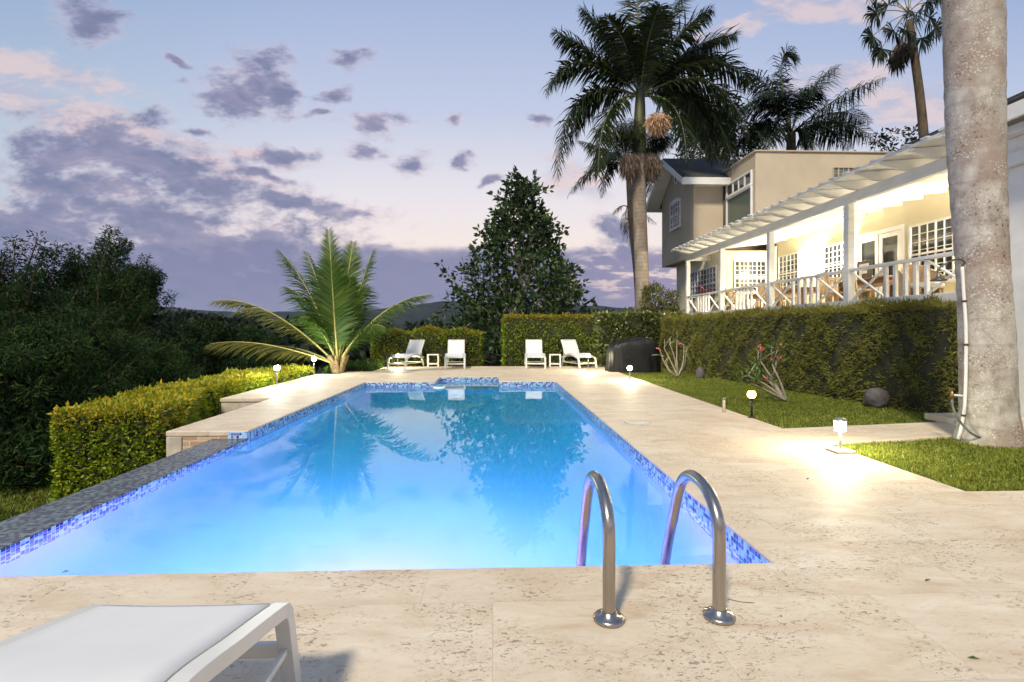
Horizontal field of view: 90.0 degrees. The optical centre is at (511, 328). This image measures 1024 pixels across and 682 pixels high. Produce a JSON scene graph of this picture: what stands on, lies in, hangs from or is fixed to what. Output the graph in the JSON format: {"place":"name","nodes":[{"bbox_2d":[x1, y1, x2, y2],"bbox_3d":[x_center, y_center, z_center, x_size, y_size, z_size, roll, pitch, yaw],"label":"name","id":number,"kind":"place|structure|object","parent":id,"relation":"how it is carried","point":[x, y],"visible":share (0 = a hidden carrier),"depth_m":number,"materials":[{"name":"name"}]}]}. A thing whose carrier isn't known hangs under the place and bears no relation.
{"place":"outdoors","nodes":[
{"label":"outdoors","id":0,"kind":"place"},
{"bbox_2d":[0,470,56,521],"bbox_3d":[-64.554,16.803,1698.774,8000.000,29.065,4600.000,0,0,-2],"label":"terrain","id":1,"kind":"structure","parent":0,"point":[22,499],"depth_m":6.97,"materials":[{"name":"green plant"}]},
{"bbox_2d":[0,401,61,499],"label":"slope shrub","id":2,"kind":"object","parent":1,"relation":"on","point":[35,457],"visible":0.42,"depth_m":7.40,"materials":[{"name":"green plant"}]},
{"bbox_2d":[0,378,126,489],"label":"slope shrub","id":3,"kind":"object","parent":1,"relation":"on","point":[61,402],"visible":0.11,"depth_m":8.01,"materials":[{"name":"green plant"}]},
{"bbox_2d":[0,316,142,469],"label":"feathery tree","id":4,"kind":"object","parent":1,"relation":"on","point":[26,360],"visible":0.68,"depth_m":8.46,"materials":[{"name":"green plant"}]},
{"bbox_2d":[0,230,157,339],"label":"feathery tree","id":5,"kind":"object","parent":1,"relation":"on","point":[13,305],"visible":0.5,"depth_m":12.45,"materials":[{"name":"green plant"}]},
{"bbox_2d":[15,301,162,404],"bbox_3d":[-8.851,1.105,10.224,3.468,3.354,3.279,0,0,36],"label":"feathery tree","id":6,"kind":"object","parent":1,"relation":"on","point":[103,342],"visible":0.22,"depth_m":10.20,"materials":[{"name":"green plant"}]},
{"bbox_2d":[25,224,182,356],"bbox_3d":[-11.141,0.139,14.091,3.718,5.947,3.888,0,0,-2],"label":"feathery tree","id":7,"kind":"object","parent":1,"relation":"on","point":[98,275],"visible":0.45,"depth_m":13.82,"materials":[{"name":"green plant"}]},
{"bbox_2d":[90,324,206,390],"bbox_3d":[-8.866,1.362,12.337,3.200,2.980,2.755,0,0,-38],"label":"feathery tree","id":8,"kind":"object","parent":1,"relation":"on","point":[158,365],"visible":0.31,"depth_m":12.12,"materials":[{"name":"green plant"}]},
{"bbox_2d":[120,253,190,354],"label":"feathery tree","id":9,"kind":"object","parent":1,"relation":"on","point":[152,280],"visible":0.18,"depth_m":15.62,"materials":[{"name":"green plant"}]},
{"bbox_2d":[45,363,314,501],"bbox_3d":[-6.000,1.654,10.761,1.823,1.529,9.032,0,0,-9],"label":"hedge","id":10,"kind":"object","parent":1,"relation":"on","point":[100,440],"visible":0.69,"depth_m":6.59,"materials":[{"name":"green plant"}]},
{"bbox_2d":[148,314,258,381],"bbox_3d":[-12.320,1.441,20.389,4.519,4.108,4.963,0,0,-37],"label":"feathery tree","id":11,"kind":"object","parent":1,"relation":"on","point":[195,340],"visible":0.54,"depth_m":20.26,"materials":[{"name":"green plant"}]},
{"bbox_2d":[166,436,247,456],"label":"retaining wall","id":12,"kind":"structure","parent":1,"relation":"on","point":[174,445],"depth_m":6.51,"materials":[{"name":"stone"}]},
{"bbox_2d":[221,402,257,413],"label":"retaining wall","id":13,"kind":"structure","parent":1,"relation":"on","point":[226,407],"depth_m":9.61,"materials":[{"name":"stone"}]},
{"bbox_2d":[230,322,304,368],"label":"feathery tree","id":14,"kind":"object","parent":1,"relation":"on","point":[263,361],"visible":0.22,"depth_m":26.20,"materials":[{"name":"green plant"}]},
{"bbox_2d":[145,307,590,378],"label":"wood","id":15,"kind":"object","parent":1,"relation":"on","point":[362,352],"visible":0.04,"depth_m":36.53,"materials":[{"name":"green plant"}]},
{"bbox_2d":[370,324,485,366],"bbox_3d":[-3.075,0.838,18.727,4.219,2.081,1.325,0,0,-2],"label":"hedge","id":16,"kind":"object","parent":1,"relation":"on","point":[397,340],"visible":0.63,"depth_m":18.27,"materials":[{"name":"green plant"}]},
{"bbox_2d":[418,164,614,365],"bbox_3d":[0.698,-2.104,22.670,9.079,10.224,8.990,0,0,-2],"label":"broadleaf tree","id":17,"kind":"object","parent":1,"relation":"on","point":[555,278],"visible":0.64,"depth_m":21.44,"materials":[{"name":"green plant"}]},
{"bbox_2d":[670,90,771,158],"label":"broadleaf tree","id":18,"kind":"object","parent":1,"relation":"on","point":[750,150],"visible":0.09,"depth_m":30.49,"materials":[{"name":"green plant"}]},
{"bbox_2d":[854,123,917,151],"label":"broadleaf tree","id":19,"kind":"object","parent":1,"relation":"on","point":[886,137],"visible":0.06,"depth_m":34.55,"materials":[{"name":"green plant"}]},
{"bbox_2d":[858,0,941,137],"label":"fan palm","id":20,"kind":"object","parent":1,"relation":"on","point":[902,52],"visible":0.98,"depth_m":32.79,"materials":[{"name":"green plant"}]},
{"bbox_2d":[227,320,423,328],"bbox_3d":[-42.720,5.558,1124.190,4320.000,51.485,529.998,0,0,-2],"label":"hills","id":21,"kind":"structure","parent":0,"point":[401,326],"depth_m":1009.97,"materials":[{"name":"green plant"}]},
{"bbox_2d":[154,301,658,325],"bbox_3d":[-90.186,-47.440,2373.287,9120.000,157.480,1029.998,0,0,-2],"label":"hills","id":22,"kind":"structure","parent":0,"point":[414,315],"depth_m":2106.20,"materials":[{"name":"green plant"}]},
{"bbox_2d":[433,384,444,387],"bbox_3d":[-1.775,1.410,12.472,0.300,0.120,0.300,0,0,-2],"label":"pool float","id":23,"kind":"object","parent":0,"point":[439,386],"visible":0.79,"depth_m":12.39,"materials":[{"name":"white plastic"}]},
{"bbox_2d":[0,366,1023,681],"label":"deck","id":24,"kind":"structure","parent":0,"point":[856,550],"depth_m":2.54,"materials":[{"name":"stone"}]},
{"bbox_2d":[0,602,300,681],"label":"sun lounger","id":25,"kind":"object","parent":24,"relation":"on","point":[111,643],"visible":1,"depth_m":1.44,"materials":[{"name":"white"}]},
{"bbox_2d":[274,365,279,386],"bbox_3d":[-5.281,1.051,11.504,0.116,0.495,0.116,0,0,-2],"label":"garden lamp","id":26,"kind":"object","parent":24,"relation":"on","point":[276,367],"visible":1,"depth_m":11.49,"materials":[{"name":"grey metal"}]},
{"bbox_2d":[312,356,315,375],"bbox_3d":[-5.457,1.051,14.103,0.116,0.595,0.116,0,0,-2],"label":"garden lamp","id":27,"kind":"object","parent":24,"relation":"on","point":[313,358],"visible":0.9,"depth_m":14.09,"materials":[{"name":"grey metal"}]},
{"bbox_2d":[205,228,433,373],"bbox_3d":[-5.532,-0.928,15.303,6.576,4.598,3.058,0,0,-2],"label":"coconut palm","id":28,"kind":"object","parent":24,"relation":"on","point":[336,300],"visible":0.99,"depth_m":14.89,"materials":[{"name":"green plant"}]},
{"bbox_2d":[322,357,385,373],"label":"ground cover","id":29,"kind":"object","parent":24,"relation":"on","point":[362,365],"visible":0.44,"depth_m":15.98,"materials":[{"name":"green plant"}]},
{"bbox_2d":[0,377,769,562],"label":"swimming pool","id":30,"kind":"structure","parent":24,"relation":"in","point":[24,528],"depth_m":4.65,"materials":[{"name":"blue tile"}]},
{"bbox_2d":[0,381,747,576],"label":"water","id":31,"kind":"structure","parent":30,"relation":"in","point":[471,474],"depth_m":4.22,"materials":[{"name":"blue liquid"}]},
{"bbox_2d":[387,340,424,368],"bbox_3d":[-3.531,0.835,17.265,0.682,0.921,1.561,0,0,16],"label":"sun lounger","id":32,"kind":"object","parent":24,"relation":"on","point":[414,348],"visible":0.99,"depth_m":17.66,"materials":[{"name":"white plastic"}]},
{"bbox_2d":[427,354,438,366],"bbox_3d":[-2.724,1.085,17.687,0.400,0.430,0.400,0,0,-5],"label":"side table","id":33,"kind":"object","parent":24,"relation":"on","point":[428,363],"visible":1,"depth_m":17.51,"materials":[{"name":"white plastic"}]},
{"bbox_2d":[444,340,465,368],"bbox_3d":[-1.901,0.835,17.269,0.682,0.921,1.561,0,0,-4],"label":"sun lounger","id":34,"kind":"object","parent":24,"relation":"on","point":[456,348],"visible":1,"depth_m":17.77,"materials":[{"name":"white plastic"}]},
{"bbox_2d":[524,340,545,368],"bbox_3d":[0.773,0.835,17.421,0.682,0.921,1.561,0,0,0],"label":"sun lounger","id":35,"kind":"object","parent":24,"relation":"on","point":[533,348],"visible":1,"depth_m":17.93,"materials":[{"name":"white plastic"}]},
{"bbox_2d":[549,354,560,366],"bbox_3d":[1.486,1.085,17.687,0.400,0.430,0.400,0,0,2],"label":"side table","id":36,"kind":"object","parent":24,"relation":"on","point":[550,363],"visible":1,"depth_m":17.50,"materials":[{"name":"white plastic"}]},
{"bbox_2d":[561,339,596,368],"bbox_3d":[2.246,0.835,17.534,0.682,0.921,1.561,0,0,-19],"label":"sun lounger","id":37,"kind":"object","parent":24,"relation":"on","point":[570,347],"visible":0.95,"depth_m":17.95,"materials":[{"name":"white plastic"}]},
{"bbox_2d":[586,353,589,371],"bbox_3d":[2.334,1.022,15.663,0.116,0.555,0.116,0,0,-2],"label":"garden lamp","id":38,"kind":"object","parent":24,"relation":"on","point":[588,355],"visible":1,"depth_m":15.65,"materials":[{"name":"grey metal"}]},
{"bbox_2d":[627,365,631,380],"bbox_3d":[2.960,1.107,12.871,0.116,0.385,0.116,0,0,-2],"label":"garden lamp","id":39,"kind":"object","parent":24,"relation":"on","point":[629,367],"visible":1,"depth_m":12.84,"materials":[{"name":"grey metal"}]},
{"bbox_2d":[624,420,650,424],"bbox_3d":[1.740,1.293,7.104,0.370,0.010,0.370,0,0,-2],"label":"skimmer lid","id":40,"kind":"object","parent":24,"relation":"on","point":[638,422],"visible":1,"depth_m":7.06,"materials":[{"name":"white plastic"}]},
{"bbox_2d":[576,469,735,628],"bbox_3d":[0.670,1.558,2.647,0.642,1.684,0.841,0,0,-2],"label":"pool ladder","id":41,"kind":"object","parent":24,"relation":"attached to","point":[610,616],"visible":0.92,"depth_m":2.30,"materials":[{"name":"metal"}]},
{"bbox_2d":[722,397,725,412],"bbox_3d":[3.302,1.195,7.976,0.054,0.250,0.053,0,0,-2],"label":"pipe stub","id":42,"kind":"object","parent":24,"relation":"on","point":[723,404],"visible":0.92,"depth_m":7.96,"materials":[{"name":"concrete"}]},
{"bbox_2d":[747,390,755,417],"bbox_3d":[3.517,1.094,7.514,0.124,0.410,0.124,0,0,-2],"label":"garden lamp","id":43,"kind":"object","parent":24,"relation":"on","point":[751,394],"visible":1,"depth_m":7.50,"materials":[{"name":"metal"}]},
{"bbox_2d":[825,417,855,454],"bbox_3d":[3.458,1.116,5.394,0.200,0.366,0.200,0,0,-2],"label":"garden lamp","id":44,"kind":"object","parent":24,"relation":"on","point":[840,424],"visible":1,"depth_m":5.36,"materials":[{"name":"metal"}]},
{"bbox_2d":[0,0,1023,312],"label":"sky","id":45,"kind":"structure","parent":0,"point":[219,137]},
{"bbox_2d":[622,368,1022,490],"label":"lawn ground","id":46,"kind":"structure","parent":0,"point":[784,424],"depth_m":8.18,"materials":[{"name":"green plant"}]},
{"bbox_2d":[500,311,596,365],"bbox_3d":[1.337,0.615,18.913,3.641,2.563,1.497,0,0,-2],"label":"hedge","id":47,"kind":"object","parent":46,"relation":"on","point":[551,331],"visible":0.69,"depth_m":18.36,"materials":[{"name":"green plant"}]},
{"bbox_2d":[567,128,659,291],"bbox_3d":[5.176,-3.891,24.225,4.340,12.390,3.445,0,0,-40],"label":"palm tree","id":48,"kind":"object","parent":46,"relation":"on","point":[611,167],"visible":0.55,"depth_m":24.11,"materials":[{"name":"green plant"}]},
{"bbox_2d":[605,337,660,372],"bbox_3d":[3.711,0.792,15.787,1.670,1.103,0.795,0,0,-2],"label":"barbecue cover","id":49,"kind":"object","parent":46,"relation":"on","point":[638,354],"visible":0.94,"depth_m":15.43,"materials":[{"name":"black fabric"}]},
{"bbox_2d":[591,308,683,366],"bbox_3d":[4.586,0.382,18.328,3.642,2.313,2.122,0,0,-2],"label":"hedge","id":50,"kind":"object","parent":46,"relation":"on","point":[612,326],"visible":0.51,"depth_m":17.57,"materials":[{"name":"green plant"}]},
{"bbox_2d":[539,0,762,310],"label":"royal palm","id":51,"kind":"object","parent":46,"relation":"on","point":[639,64],"visible":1,"depth_m":18.93,"materials":[{"name":"green plant"}]},
{"bbox_2d":[625,280,681,312],"bbox_3d":[5.266,-0.254,18.800,2.251,3.119,2.168,0,0,-2],"label":"bush","id":52,"kind":"object","parent":46,"relation":"on","point":[672,306],"visible":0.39,"depth_m":18.63,"materials":[{"name":"green plant"}]},
{"bbox_2d":[656,331,689,377],"bbox_3d":[4.356,0.693,13.804,0.615,1.258,1.276,0,0,44],"label":"flowering shrub","id":53,"kind":"object","parent":46,"relation":"on","point":[677,374],"visible":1,"depth_m":13.80,"materials":[{"name":"brown plant"}]},
{"bbox_2d":[696,366,704,378],"bbox_3d":[5.036,1.202,13.682,0.229,0.421,0.242,0,0,25],"label":"boulder","id":54,"kind":"object","parent":46,"relation":"on","point":[700,371],"visible":0.68,"depth_m":13.60,"materials":[{"name":"grey stone"}]},
{"bbox_2d":[672,84,743,158],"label":"palm tree","id":55,"kind":"object","parent":46,"relation":"on","point":[735,130],"visible":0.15,"depth_m":27.18,"materials":[{"name":"green plant"}]},
{"bbox_2d":[733,337,789,401],"bbox_3d":[4.566,0.731,9.161,1.138,1.191,0.936,0,0,-2],"label":"flowering shrub","id":56,"kind":"object","parent":46,"relation":"on","point":[779,393],"visible":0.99,"depth_m":9.20,"materials":[{"name":"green plant"}]},
{"bbox_2d":[658,291,958,413],"bbox_3d":[6.061,0.422,12.596,1.994,2.208,10.453,0,0,-2],"label":"hedge","id":57,"kind":"object","parent":46,"relation":"on","point":[903,352],"visible":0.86,"depth_m":9.66,"materials":[{"name":"green plant"}]},
{"bbox_2d":[730,45,888,157],"bbox_3d":[17.674,-7.709,30.161,10.022,18.017,4.906,0,0,-2],"label":"royal palm","id":58,"kind":"object","parent":46,"relation":"on","point":[783,105],"visible":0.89,"depth_m":30.33,"materials":[{"name":"green plant"}]},
{"bbox_2d":[646,91,1023,416],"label":"villa","id":59,"kind":"object","parent":46,"relation":"on","point":[768,217],"visible":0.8,"depth_m":14.35,"materials":[{"name":"paint"}]},
{"bbox_2d":[669,199,680,231],"bbox_3d":[7.106,-4.930,22.336,0.098,1.190,1.210,0,0,-2],"label":"window","id":60,"kind":"structure","parent":59,"relation":"in","point":[675,208],"depth_m":22.32,"materials":[{"name":"white paint"}]},
{"bbox_2d":[690,265,717,303],"bbox_3d":[7.614,-1.735,20.554,0.098,1.340,2.710,0,0,-2],"label":"window","id":61,"kind":"structure","parent":59,"relation":"in","point":[706,278],"depth_m":20.31,"materials":[{"name":"white paint"}]},
{"bbox_2d":[696,286,714,311],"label":"potted plant","id":62,"kind":"object","parent":59,"relation":"on","point":[704,297],"visible":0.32,"depth_m":19.18,"materials":[{"name":"red plant"}]},
{"bbox_2d":[715,288,729,309],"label":"potted plant","id":63,"kind":"object","parent":59,"relation":"on","point":[726,301],"visible":0.18,"depth_m":18.03,"materials":[{"name":"green plant"}]},
{"bbox_2d":[728,288,745,309],"bbox_3d":[7.793,-0.925,17.709,0.520,0.950,0.460,0,0,-2],"label":"verandah chair","id":64,"kind":"object","parent":59,"relation":"on","point":[730,293],"visible":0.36,"depth_m":17.69,"materials":[{"name":"wicker"}]},
{"bbox_2d":[725,170,752,198],"bbox_3d":[8.486,-5.395,19.211,0.098,0.560,1.960,0,0,-2],"label":"window","id":65,"kind":"structure","parent":59,"relation":"in","point":[745,180],"depth_m":19.09,"materials":[{"name":"white paint"}]},
{"bbox_2d":[726,185,752,224],"bbox_3d":[8.486,-4.180,19.211,0.098,1.890,1.960,0,0,-2],"label":"window","id":66,"kind":"structure","parent":59,"relation":"in","point":[739,205],"depth_m":19.16,"materials":[{"name":"glass"}]},
{"bbox_2d":[733,260,765,293],"bbox_3d":[8.799,-1.915,18.897,1.230,1.240,0.098,0,0,-2],"label":"window","id":67,"kind":"structure","parent":59,"relation":"in","point":[745,272],"depth_m":18.91,"materials":[{"name":"white paint"}]},
{"bbox_2d":[745,294,765,308],"bbox_3d":[8.633,-0.823,17.741,0.850,0.745,0.900,0,0,-2],"label":"dining table","id":68,"kind":"object","parent":59,"relation":"on","point":[755,297],"visible":0.16,"depth_m":17.45,"materials":[{"name":"brown wood"}]},
{"bbox_2d":[757,282,780,306],"bbox_3d":[7.823,-0.925,15.608,0.520,0.950,0.460,0,0,-2],"label":"verandah chair","id":69,"kind":"object","parent":59,"relation":"on","point":[760,289],"visible":0.34,"depth_m":15.59,"materials":[{"name":"wicker"}]},
{"bbox_2d":[775,280,796,305],"bbox_3d":[7.853,-0.925,14.809,0.520,0.950,0.460,0,0,-2],"label":"verandah chair","id":70,"kind":"object","parent":59,"relation":"on","point":[777,286],"visible":0.35,"depth_m":14.67,"materials":[{"name":"wicker"}]},
{"bbox_2d":[778,251,799,288],"bbox_3d":[9.768,-1.960,18.109,0.098,1.390,1.260,0,0,-2],"label":"window","id":71,"kind":"structure","parent":59,"relation":"in","point":[788,264],"depth_m":18.10,"materials":[{"name":"white paint"}]},
{"bbox_2d":[776,287,829,305],"bbox_3d":[8.628,-0.823,15.239,0.900,0.745,1.500,0,0,-2],"label":"dining table","id":72,"kind":"object","parent":59,"relation":"on","point":[788,292],"visible":0.34,"depth_m":14.74,"materials":[{"name":"brown wood"}]},
{"bbox_2d":[816,272,842,302],"bbox_3d":[7.933,-0.925,12.710,0.520,0.950,0.460,0,0,-2],"label":"verandah chair","id":73,"kind":"object","parent":59,"relation":"on","point":[827,281],"visible":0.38,"depth_m":12.68,"materials":[{"name":"wicker"}]},
{"bbox_2d":[823,242,842,286],"bbox_3d":[9.861,-1.935,15.661,0.098,1.340,1.060,0,0,-2],"label":"window","id":74,"kind":"structure","parent":59,"relation":"in","point":[833,253],"depth_m":15.73,"materials":[{"name":"white paint"}]},
{"bbox_2d":[826,277,840,301],"bbox_3d":[8.689,-0.925,13.630,0.460,0.950,0.520,0,0,-2],"label":"verandah chair","id":75,"kind":"object","parent":59,"relation":"on","point":[833,283],"visible":0.2,"depth_m":13.84,"materials":[{"name":"wicker"}]},
{"bbox_2d":[833,167,854,176],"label":"window","id":76,"kind":"structure","parent":59,"relation":"in","point":[837,171],"depth_m":18.13,"materials":[{"name":"white glass"}]},
{"bbox_2d":[840,269,874,299],"bbox_3d":[7.967,-0.925,11.811,0.520,0.950,0.460,0,0,-2],"label":"verandah chair","id":77,"kind":"object","parent":59,"relation":"on","point":[857,290],"visible":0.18,"depth_m":11.60,"materials":[{"name":"wicker"}]},
{"bbox_2d":[835,275,892,300],"bbox_3d":[8.742,-0.823,12.241,0.950,0.745,1.700,0,0,-2],"label":"dining table","id":78,"kind":"object","parent":59,"relation":"on","point":[877,281],"visible":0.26,"depth_m":12.17,"materials":[{"name":"brown wood"}]},
{"bbox_2d":[857,259,872,288],"bbox_3d":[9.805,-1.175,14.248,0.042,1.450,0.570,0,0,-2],"label":"dining chair","id":79,"kind":"object","parent":59,"relation":"on","point":[867,273],"visible":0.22,"depth_m":14.19,"materials":[{"name":"white paint"}]},
{"bbox_2d":[859,235,878,298],"bbox_3d":[9.908,-1.500,14.257,0.108,2.100,0.740,0,0,-2],"label":"glass door","id":80,"kind":"structure","parent":59,"relation":"in","point":[868,247],"depth_m":14.19,"materials":[{"name":"white paint"}]},
{"bbox_2d":[879,230,899,297],"bbox_3d":[9.937,-1.500,13.477,0.108,2.100,0.740,0,0,-2],"label":"glass door","id":81,"kind":"structure","parent":59,"relation":"in","point":[889,243],"depth_m":13.51,"materials":[{"name":"white paint"}]},
{"bbox_2d":[898,264,946,295],"bbox_3d":[8.167,-0.899,10.242,0.839,0.900,0.789,0,0,-2],"label":"wicker armchair","id":82,"kind":"object","parent":59,"relation":"on","point":[933,273],"visible":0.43,"depth_m":10.29,"materials":[{"name":"brown wicker"}]},
{"bbox_2d":[909,216,955,282],"bbox_3d":[10.006,-1.825,11.864,0.098,1.520,1.960,0,0,-2],"label":"window","id":83,"kind":"structure","parent":59,"relation":"in","point":[935,236],"depth_m":12.11,"materials":[{"name":"white paint"}]},
{"bbox_2d":[863,388,889,407],"bbox_3d":[6.155,1.178,8.660,0.397,0.363,0.324,0,0,-2],"label":"boulder","id":84,"kind":"object","parent":46,"relation":"on","point":[876,397],"visible":0.84,"depth_m":8.55,"materials":[{"name":"grey stone"}]},
{"bbox_2d":[834,436,1023,490],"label":"lawn grass","id":85,"kind":"structure","parent":46,"relation":"on","point":[938,455],"depth_m":5.08,"materials":[{"name":"green plant"}]},
{"bbox_2d":[951,399,980,437],"bbox_3d":[5.644,1.058,5.754,1.184,0.501,0.403,0,0,-2],"label":"garden hose","id":86,"kind":"object","parent":46,"relation":"on","point":[960,421],"visible":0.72,"depth_m":5.83,"materials":[{"name":"rubber"}]},
{"bbox_2d":[941,0,1023,448],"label":"royal palm","id":87,"kind":"object","parent":46,"relation":"on","point":[974,41],"visible":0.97,"depth_m":5.76,"materials":[{"name":"grey plant"}]},
{"bbox_2d":[930,258,968,439],"bbox_3d":[5.024,0.237,5.882,0.461,2.092,0.158,0,0,-11],"label":"outdoor shower","id":88,"kind":"object","parent":87,"relation":"attached to","point":[938,277],"visible":1,"depth_m":5.89,"materials":[{"name":"white metal"}]},
{"bbox_2d":[783,422,1023,445],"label":"path","id":89,"kind":"structure","parent":0,"point":[853,434],"depth_m":6.45,"materials":[{"name":"stone"}]},
{"bbox_2d":[924,413,1023,423],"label":"path step","id":90,"kind":"object","parent":89,"relation":"on","point":[950,418],"visible":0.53,"depth_m":7.25,"materials":[{"name":"stone"}]}
]}

